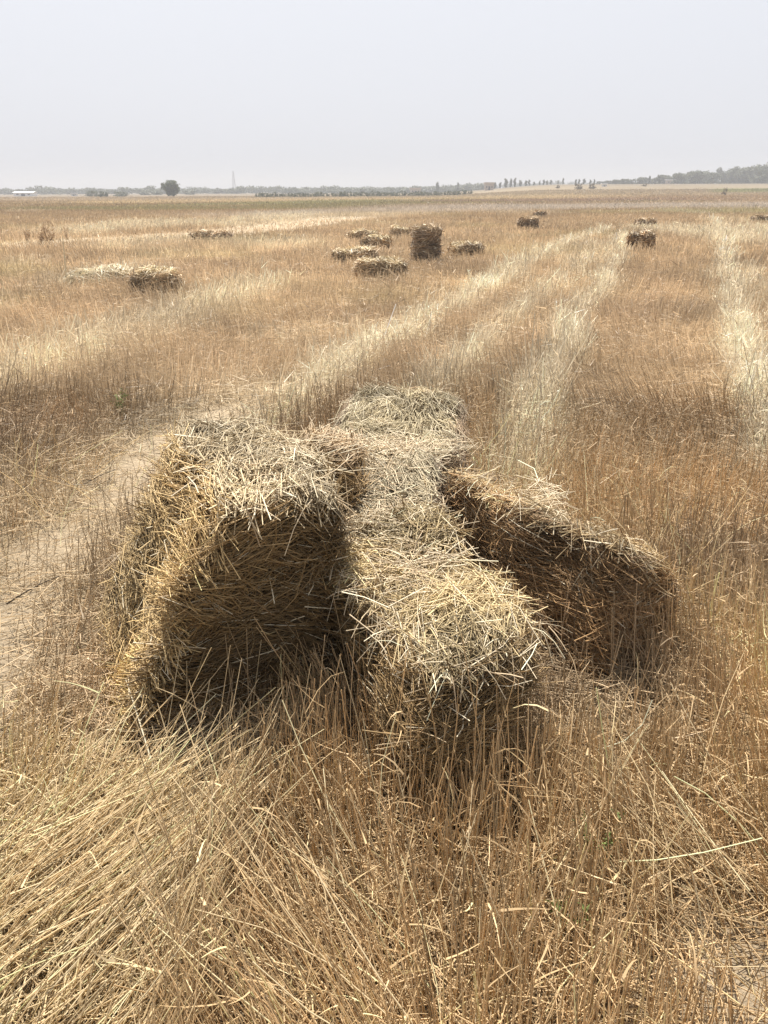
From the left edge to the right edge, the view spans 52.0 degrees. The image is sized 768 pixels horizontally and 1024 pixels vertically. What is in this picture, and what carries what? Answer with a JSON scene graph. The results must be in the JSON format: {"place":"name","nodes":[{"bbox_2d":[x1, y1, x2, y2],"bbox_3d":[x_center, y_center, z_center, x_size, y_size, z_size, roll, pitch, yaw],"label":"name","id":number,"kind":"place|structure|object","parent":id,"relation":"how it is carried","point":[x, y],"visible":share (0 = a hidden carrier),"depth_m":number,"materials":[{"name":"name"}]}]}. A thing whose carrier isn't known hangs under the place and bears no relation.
{"place":"outdoors","nodes":[
{"label":"outdoors","id":0,"kind":"place"},
{"bbox_2d":[0,184,767,1023],"bbox_3d":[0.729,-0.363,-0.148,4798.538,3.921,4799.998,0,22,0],"label":"ground","id":1,"kind":"structure","parent":0,"point":[58,534],"depth_m":3.38,"materials":[{"name":"soil"}]},
{"bbox_2d":[12,191,37,195],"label":"building","id":2,"kind":"structure","parent":1,"relation":"on","point":[25,193],"depth_m":305.88,"materials":[{"name":"white"}]},
{"bbox_2d":[24,230,29,241],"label":"weed","id":3,"kind":"object","parent":1,"relation":"on","point":[26,238],"visible":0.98,"depth_m":26.09,"materials":[{"name":"plant"}]},
{"bbox_2d":[6,576,58,603],"bbox_3d":[-1.425,0.312,3.200,0.221,0.062,0.009,-19,29,-38],"label":"twig","id":4,"kind":"object","parent":1,"relation":"on","point":[30,589],"visible":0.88,"depth_m":3.19,"materials":[{"name":"brown plant"}]},
{"bbox_2d":[36,228,45,243],"bbox_3d":[-10.950,-8.851,25.266,0.315,0.503,0.347,16,27,35],"label":"weed","id":5,"kind":"object","parent":1,"relation":"on","point":[41,238],"visible":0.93,"depth_m":25.25,"materials":[{"name":"plant"}]},
{"bbox_2d":[41,221,55,241],"bbox_3d":[-10.723,-8.901,25.115,0.400,0.712,0.495,0,22,0],"label":"weed","id":6,"kind":"object","parent":1,"relation":"on","point":[51,235],"visible":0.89,"depth_m":25.15,"materials":[{"name":"plant"}]},
{"bbox_2d":[62,235,66,281],"bbox_3d":[-5.598,-4.403,13.828,0.026,0.852,0.116,4,23,10],"label":"twig","id":7,"kind":"object","parent":1,"relation":"on","point":[64,258],"visible":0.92,"depth_m":13.82,"materials":[{"name":"plant"}]},
{"bbox_2d":[84,190,97,195],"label":"shrub","id":8,"kind":"object","parent":1,"relation":"on","point":[88,193],"visible":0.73,"depth_m":277.40,"materials":[{"name":"green plant"}]},
{"bbox_2d":[59,262,133,285],"bbox_3d":[-5.155,-4.311,14.301,1.531,0.460,1.038,0,22,0],"label":"straw heap","id":9,"kind":"object","parent":1,"relation":"on","point":[116,269],"visible":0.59,"depth_m":14.07,"materials":[{"name":"beige plant"}]},
{"bbox_2d":[91,190,103,196],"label":"shrub","id":10,"kind":"object","parent":1,"relation":"on","point":[101,194],"visible":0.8,"depth_m":231.12,"materials":[{"name":"green plant"}]},
{"bbox_2d":[111,388,128,413],"bbox_3d":[-1.950,-0.819,5.872,0.105,0.227,0.169,17,28,36],"label":"weed","id":11,"kind":"object","parent":1,"relation":"on","point":[121,399],"visible":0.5,"depth_m":5.86,"materials":[{"name":"plant"}]},
{"bbox_2d":[113,191,129,195],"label":"shrub","id":12,"kind":"object","parent":1,"relation":"on","point":[120,193],"visible":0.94,"depth_m":267.90,"materials":[{"name":"green plant"}]},
{"bbox_2d":[138,190,151,194],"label":"shrub","id":13,"kind":"object","parent":1,"relation":"on","point":[146,192],"visible":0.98,"depth_m":369.20,"materials":[{"name":"green plant"}]},
{"bbox_2d":[125,261,184,293],"bbox_3d":[-3.734,-3.798,12.902,1.032,0.588,0.859,-8,23,-18],"label":"straw bale","id":14,"kind":"object","parent":1,"relation":"on","point":[151,273],"visible":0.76,"depth_m":12.64},
{"bbox_2d":[148,190,162,194],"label":"shrub","id":15,"kind":"object","parent":1,"relation":"on","point":[157,192],"visible":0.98,"depth_m":369.74,"materials":[{"name":"green plant"}]},
{"bbox_2d":[160,180,179,195],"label":"round tree","id":16,"kind":"object","parent":1,"relation":"on","point":[171,187],"visible":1,"depth_m":238.74,"materials":[{"name":"green plant"}]},
{"bbox_2d":[182,190,195,194],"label":"shrub","id":17,"kind":"object","parent":1,"relation":"on","point":[186,192],"visible":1,"depth_m":387.98,"materials":[{"name":"green plant"}]},
{"bbox_2d":[188,229,233,240],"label":"straw bale","id":18,"kind":"object","parent":1,"relation":"on","point":[199,232],"visible":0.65,"depth_m":25.62},
{"bbox_2d":[84,407,364,756],"bbox_3d":[-0.548,0.159,2.657,0.976,0.940,1.060,-9,24,-21],"label":"straw bale","id":19,"kind":"object","parent":1,"relation":"on","point":[191,574],"visible":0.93,"depth_m":2.38},
{"bbox_2d":[126,681,155,773],"bbox_3d":[-0.680,0.617,2.282,0.053,0.124,0.341,-12,25,-26],"label":"twig","id":20,"kind":"object","parent":19,"relation":"attached to","point":[139,720],"visible":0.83,"depth_m":2.27,"materials":[{"name":"plant"}]},
{"bbox_2d":[298,189,308,193],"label":"shrub","id":21,"kind":"object","parent":1,"relation":"on","point":[303,191],"visible":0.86,"depth_m":468.53,"materials":[{"name":"green plant"}]},
{"bbox_2d":[324,186,342,192],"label":"shrub","id":22,"kind":"object","parent":1,"relation":"on","point":[331,189],"visible":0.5,"depth_m":493.10,"materials":[{"name":"green plant"}]},
{"bbox_2d":[288,416,385,525],"bbox_3d":[-0.192,0.033,3.026,0.458,0.862,0.673,0,22,0],"label":"straw bale","id":23,"kind":"object","parent":1,"relation":"on","point":[352,480],"visible":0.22,"depth_m":2.81},
{"bbox_2d":[331,242,379,264],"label":"straw bale","id":24,"kind":"object","parent":1,"relation":"on","point":[359,251],"visible":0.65,"depth_m":17.41},
{"bbox_2d":[0,180,715,194],"bbox_3d":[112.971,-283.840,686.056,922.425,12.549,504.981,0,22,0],"label":"woodland","id":25,"kind":"object","parent":1,"relation":"on","point":[46,190],"visible":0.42,"depth_m":498.55,"materials":[{"name":"green plant"}]},
{"bbox_2d":[346,227,381,242],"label":"straw bale","id":26,"kind":"object","parent":1,"relation":"on","point":[359,232],"visible":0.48,"depth_m":25.22},
{"bbox_2d":[356,187,374,193],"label":"shrub","id":27,"kind":"object","parent":1,"relation":"on","point":[365,190],"visible":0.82,"depth_m":427.11,"materials":[{"name":"green plant"}]},
{"bbox_2d":[358,232,393,251],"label":"straw bale","id":28,"kind":"object","parent":1,"relation":"on","point":[373,239],"visible":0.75,"depth_m":21.37},
{"bbox_2d":[351,254,410,280],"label":"straw bale","id":29,"kind":"object","parent":1,"relation":"on","point":[377,263],"visible":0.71,"depth_m":14.43},
{"bbox_2d":[0,334,767,1023],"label":"stubble","id":30,"kind":"object","parent":1,"relation":"on","point":[192,984],"visible":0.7,"depth_m":1.98,"materials":[{"name":"beige plant"}]},
{"bbox_2d":[0,188,767,408],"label":"field stubble","id":31,"kind":"object","parent":1,"relation":"on","point":[561,261],"visible":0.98,"depth_m":11.62,"materials":[{"name":"beige plant"}]},
{"bbox_2d":[0,407,767,1023],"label":"scattered straw","id":32,"kind":"object","parent":1,"relation":"on","point":[192,859],"visible":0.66,"depth_m":1.79,"materials":[{"name":"beige plant"}]},
{"bbox_2d":[385,187,394,192],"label":"shrub","id":33,"kind":"object","parent":1,"relation":"on","point":[389,190],"visible":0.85,"depth_m":440.11,"materials":[{"name":"green plant"}]},
{"bbox_2d":[337,437,453,535],"bbox_3d":[-0.031,0.105,3.140,0.720,0.735,1.001,0,22,0],"label":"straw bale","id":34,"kind":"object","parent":1,"relation":"on","point":[431,476],"visible":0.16,"depth_m":3.02},
{"bbox_2d":[388,223,411,238],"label":"straw bale","id":35,"kind":"object","parent":1,"relation":"on","point":[397,229],"visible":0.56,"depth_m":26.80},
{"bbox_2d":[329,372,483,485],"bbox_3d":[0.080,-0.273,4.065,0.873,0.731,1.100,0,22,0],"label":"straw bale","id":36,"kind":"object","parent":1,"relation":"on","point":[420,410],"visible":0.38,"depth_m":4.02},
{"bbox_2d":[410,188,420,192],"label":"building","id":37,"kind":"structure","parent":1,"relation":"on","point":[415,189],"depth_m":370.22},
{"bbox_2d":[408,221,445,263],"bbox_3d":[0.969,-6.106,17.834,0.881,0.985,0.817,0,22,0],"label":"straw bale","id":38,"kind":"object","parent":1,"relation":"on","point":[426,241],"visible":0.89,"depth_m":17.63},
{"bbox_2d":[305,490,556,818],"bbox_3d":[0.108,0.383,2.430,0.662,0.667,1.048,-9,24,-21],"label":"straw bale","id":39,"kind":"object","parent":1,"relation":"on","point":[454,601],"visible":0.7,"depth_m":2.17},
{"bbox_2d":[169,414,633,724],"bbox_3d":[0.072,-0.075,2.865,1.644,0.574,1.760,14,26,30],"label":"draped straw","id":40,"kind":"object","parent":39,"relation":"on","point":[440,559],"visible":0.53,"depth_m":2.48,"materials":[{"name":"beige plant"}]},
{"bbox_2d":[450,185,463,191],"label":"shrub","id":41,"kind":"object","parent":1,"relation":"on","point":[455,189],"visible":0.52,"depth_m":444.17,"materials":[{"name":"green plant"}]},
{"bbox_2d":[446,238,484,257],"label":"straw bale","id":42,"kind":"object","parent":1,"relation":"on","point":[462,246],"visible":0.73,"depth_m":19.13},
{"bbox_2d":[467,183,483,189],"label":"shrub","id":43,"kind":"object","parent":1,"relation":"on","point":[478,188],"visible":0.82,"depth_m":462.62,"materials":[{"name":"green plant"}]},
{"bbox_2d":[484,182,494,190],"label":"building","id":44,"kind":"structure","parent":1,"relation":"on","point":[488,185],"depth_m":305.02,"materials":[{"name":"white"}]},
{"bbox_2d":[517,215,539,229],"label":"straw bale","id":45,"kind":"object","parent":1,"relation":"on","point":[525,221],"visible":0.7,"depth_m":31.65},
{"bbox_2d":[532,209,546,216],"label":"straw bale","id":46,"kind":"object","parent":1,"relation":"on","point":[539,212],"visible":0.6,"depth_m":45.85},
{"bbox_2d":[436,457,694,690],"bbox_3d":[0.625,0.161,3.026,0.702,0.625,1.104,-17,27,-35],"label":"straw bale","id":47,"kind":"object","parent":1,"relation":"on","point":[511,541],"visible":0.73,"depth_m":2.77},
{"bbox_2d":[545,896,591,932],"bbox_3d":[0.401,0.899,1.737,0.097,0.140,0.100,-10,24,-22],"label":"weed","id":48,"kind":"object","parent":1,"relation":"on","point":[569,915],"visible":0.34,"depth_m":1.72,"materials":[{"name":"plant"}]},
{"bbox_2d":[574,183,582,188],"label":"dry shrub","id":49,"kind":"object","parent":1,"relation":"on","point":[579,186],"visible":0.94,"depth_m":230.83,"materials":[{"name":"plant"}]},
{"bbox_2d":[572,808,625,865],"bbox_3d":[0.516,0.803,1.932,0.132,0.175,0.113,12,25,28],"label":"weed","id":50,"kind":"object","parent":1,"relation":"on","point":[611,841],"visible":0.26,"depth_m":1.92,"materials":[{"name":"plant"}]},
{"bbox_2d":[620,179,629,183],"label":"broad tree","id":51,"kind":"object","parent":1,"relation":"on","point":[624,181],"visible":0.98,"depth_m":393.54,"materials":[{"name":"green plant"}]},
{"bbox_2d":[636,178,643,183],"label":"broad tree","id":52,"kind":"object","parent":1,"relation":"on","point":[640,180],"visible":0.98,"depth_m":383.39,"materials":[{"name":"green plant"}]},
{"bbox_2d":[625,228,657,250],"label":"straw bale","id":53,"kind":"object","parent":1,"relation":"on","point":[634,237],"visible":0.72,"depth_m":21.12},
{"bbox_2d":[635,177,647,183],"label":"broad tree","id":54,"kind":"object","parent":1,"relation":"on","point":[645,178],"visible":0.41,"depth_m":403.12,"materials":[{"name":"green plant"}]},
{"bbox_2d":[634,216,657,225],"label":"straw bale","id":55,"kind":"object","parent":1,"relation":"on","point":[649,220],"visible":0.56,"depth_m":33.17},
{"bbox_2d":[656,175,660,183],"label":"tall tree","id":56,"kind":"object","parent":1,"relation":"on","point":[658,178],"visible":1,"depth_m":382.43,"materials":[{"name":"green plant"}]},
{"bbox_2d":[656,174,672,183],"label":"broad tree","id":57,"kind":"object","parent":1,"relation":"on","point":[663,177],"visible":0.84,"depth_m":394.92,"materials":[{"name":"green plant"}]},
{"bbox_2d":[664,179,676,183],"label":"building","id":58,"kind":"structure","parent":1,"relation":"on","point":[668,181],"depth_m":392.29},
{"bbox_2d":[671,173,687,183],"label":"broad tree","id":59,"kind":"object","parent":1,"relation":"on","point":[678,177],"visible":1,"depth_m":383.01,"materials":[{"name":"green plant"}]},
{"bbox_2d":[685,170,711,183],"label":"broad tree","id":60,"kind":"object","parent":1,"relation":"on","point":[700,174],"visible":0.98,"depth_m":392.89,"materials":[{"name":"green plant"}]},
{"bbox_2d":[704,172,721,183],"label":"broad tree","id":61,"kind":"object","parent":1,"relation":"on","point":[713,177],"visible":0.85,"depth_m":401.69,"materials":[{"name":"green plant"}]},
{"bbox_2d":[715,167,721,182],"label":"tall tree","id":62,"kind":"object","parent":1,"relation":"on","point":[719,170],"visible":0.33,"depth_m":436.66,"materials":[{"name":"green plant"}]},
{"bbox_2d":[720,171,724,183],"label":"tall tree","id":63,"kind":"object","parent":1,"relation":"on","point":[722,180],"visible":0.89,"depth_m":417.32,"materials":[{"name":"green plant"}]},
{"bbox_2d":[716,172,734,183],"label":"broad tree","id":64,"kind":"object","parent":1,"relation":"on","point":[726,177],"visible":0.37,"depth_m":424.93,"materials":[{"name":"green plant"}]},
{"bbox_2d":[727,169,734,183],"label":"tall tree","id":65,"kind":"object","parent":1,"relation":"on","point":[730,176],"visible":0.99,"depth_m":399.77,"materials":[{"name":"green plant"}]},
{"bbox_2d":[732,166,738,183],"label":"tall tree","id":66,"kind":"object","parent":1,"relation":"on","point":[736,169],"visible":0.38,"depth_m":423.58,"materials":[{"name":"green plant"}]},
{"bbox_2d":[734,171,743,183],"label":"broad tree","id":67,"kind":"object","parent":1,"relation":"on","point":[738,181],"visible":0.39,"depth_m":423.82,"materials":[{"name":"green plant"}]},
{"bbox_2d":[733,164,759,183],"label":"broad tree","id":68,"kind":"object","parent":1,"relation":"on","point":[742,175],"visible":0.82,"depth_m":401.75,"materials":[{"name":"green plant"}]},
{"bbox_2d":[738,162,767,183],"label":"broad tree","id":69,"kind":"object","parent":1,"relation":"on","point":[755,174],"visible":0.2,"depth_m":418.93,"materials":[{"name":"green plant"}]},
{"bbox_2d":[749,165,767,183],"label":"broad tree","id":70,"kind":"object","parent":1,"relation":"on","point":[762,178],"visible":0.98,"depth_m":380.10,"materials":[{"name":"green plant"}]},
{"bbox_2d":[750,214,767,222],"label":"straw bale","id":71,"kind":"object","parent":1,"relation":"on","point":[762,216],"visible":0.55,"depth_m":38.13},
{"bbox_2d":[0,0,767,189],"label":"sky","id":72,"kind":"structure","parent":0,"point":[104,94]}
]}

